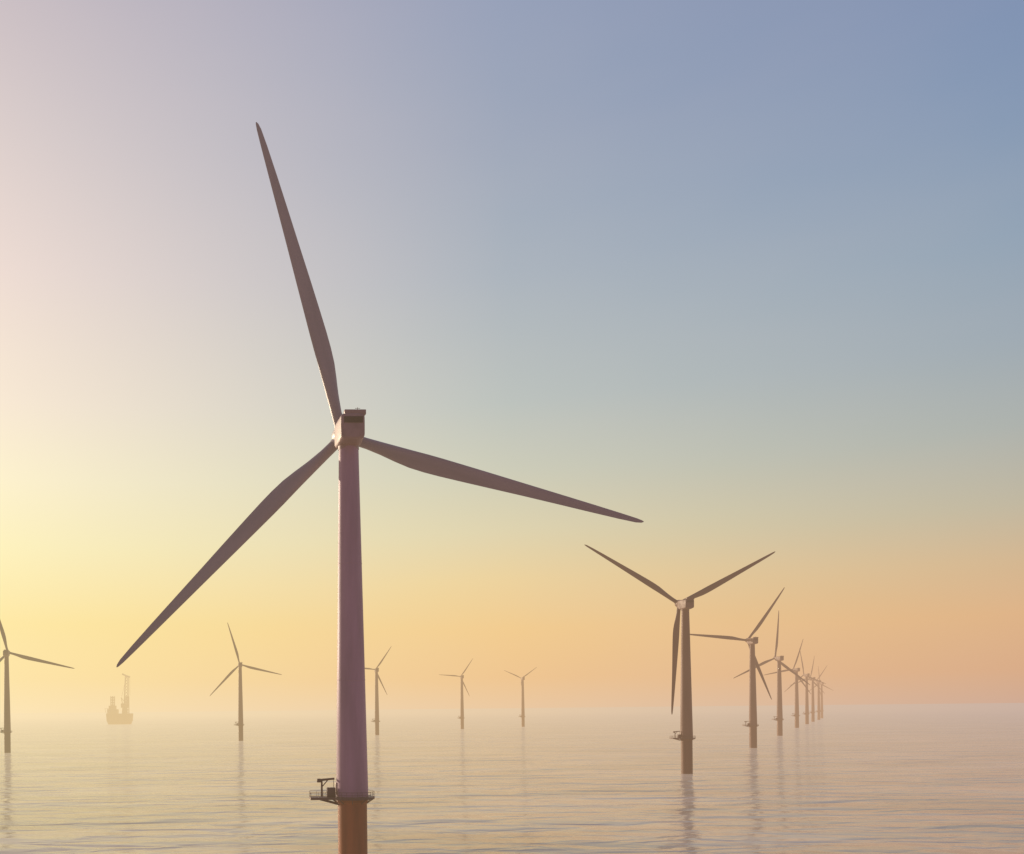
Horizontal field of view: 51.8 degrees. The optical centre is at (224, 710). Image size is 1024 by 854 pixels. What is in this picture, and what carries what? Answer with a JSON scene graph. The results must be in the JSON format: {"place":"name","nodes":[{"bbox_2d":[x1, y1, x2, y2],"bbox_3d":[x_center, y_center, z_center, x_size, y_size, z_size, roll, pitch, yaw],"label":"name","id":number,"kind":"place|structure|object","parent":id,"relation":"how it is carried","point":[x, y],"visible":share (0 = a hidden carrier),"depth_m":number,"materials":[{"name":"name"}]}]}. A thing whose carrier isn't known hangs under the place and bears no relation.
{"place":"outdoors","nodes":[
{"label":"outdoors","id":0,"kind":"place"},
{"bbox_2d":[0,703,1023,853],"bbox_3d":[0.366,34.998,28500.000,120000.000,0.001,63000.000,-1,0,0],"label":"sea","id":1,"kind":"structure","parent":0,"point":[899,779],"depth_m":462.67,"materials":[{"name":"liquid"}]},
{"bbox_2d":[0,620,74,752],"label":"wind turbine","id":2,"kind":"object","parent":1,"relation":"in","point":[7,720],"visible":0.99,"depth_m":866.37,"materials":[{"name":"paint"}]},
{"bbox_2d":[104,673,132,724],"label":"crane ship","id":3,"kind":"object","parent":1,"relation":"on","point":[113,716],"visible":0.94,"depth_m":2735.20,"materials":[{"name":"paint"}]},
{"bbox_2d":[210,622,281,740],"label":"wind turbine","id":4,"kind":"object","parent":1,"relation":"in","point":[240,714],"visible":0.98,"depth_m":1139.66,"materials":[{"name":"paint"}]},
{"bbox_2d":[365,647,390,734],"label":"wind turbine","id":5,"kind":"object","parent":1,"relation":"in","point":[377,677],"visible":0.94,"depth_m":1328.08,"materials":[{"name":"paint"}]},
{"bbox_2d":[116,122,643,853],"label":"wind turbine","id":6,"kind":"object","parent":1,"relation":"in","point":[348,792],"visible":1,"depth_m":186.49,"materials":[{"name":"paint"}]},
{"bbox_2d":[446,660,471,728],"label":"wind turbine","id":7,"kind":"object","parent":1,"relation":"in","point":[461,717],"visible":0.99,"depth_m":1657.99,"materials":[{"name":"paint"}]},
{"bbox_2d":[504,667,536,726],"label":"wind turbine","id":8,"kind":"object","parent":1,"relation":"in","point":[522,716],"visible":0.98,"depth_m":1798.14,"materials":[{"name":"paint"}]},
{"bbox_2d":[585,545,774,773],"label":"wind turbine","id":9,"kind":"object","parent":1,"relation":"in","point":[685,734],"visible":0.99,"depth_m":509.11,"materials":[{"name":"paint"}]},
{"bbox_2d":[690,587,784,747],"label":"wind turbine","id":10,"kind":"object","parent":1,"relation":"in","point":[752,725],"visible":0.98,"depth_m":806.84,"materials":[{"name":"paint"}]},
{"bbox_2d":[734,611,809,735],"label":"wind turbine","id":11,"kind":"object","parent":1,"relation":"in","point":[779,716],"visible":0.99,"depth_m":1117.58,"materials":[{"name":"paint"}]},
{"bbox_2d":[765,640,810,727],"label":"wind turbine","id":12,"kind":"object","parent":1,"relation":"in","point":[796,671],"visible":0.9,"depth_m":1490.38,"materials":[{"name":"paint"}]},
{"bbox_2d":[787,648,825,723],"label":"wind turbine","id":13,"kind":"object","parent":1,"relation":"in","point":[807,713],"visible":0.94,"depth_m":1761.34,"materials":[{"name":"paint"}]},
{"bbox_2d":[798,660,821,721],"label":"wind turbine","id":14,"kind":"object","parent":1,"relation":"in","point":[812,706],"visible":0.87,"depth_m":2005.30,"materials":[{"name":"paint"}]},
{"bbox_2d":[808,666,826,719],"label":"wind turbine","id":15,"kind":"object","parent":1,"relation":"in","point":[818,702],"visible":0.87,"depth_m":2243.24,"materials":[{"name":"paint"}]},
{"bbox_2d":[808,667,833,717],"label":"wind turbine","id":16,"kind":"object","parent":1,"relation":"in","point":[821,707],"visible":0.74,"depth_m":2488.19,"materials":[{"name":"paint"}]},
{"bbox_2d":[0,0,1023,713],"label":"sky","id":17,"kind":"structure","parent":0,"point":[741,281],"materials":[{"name":"multicoloured"}]}
]}

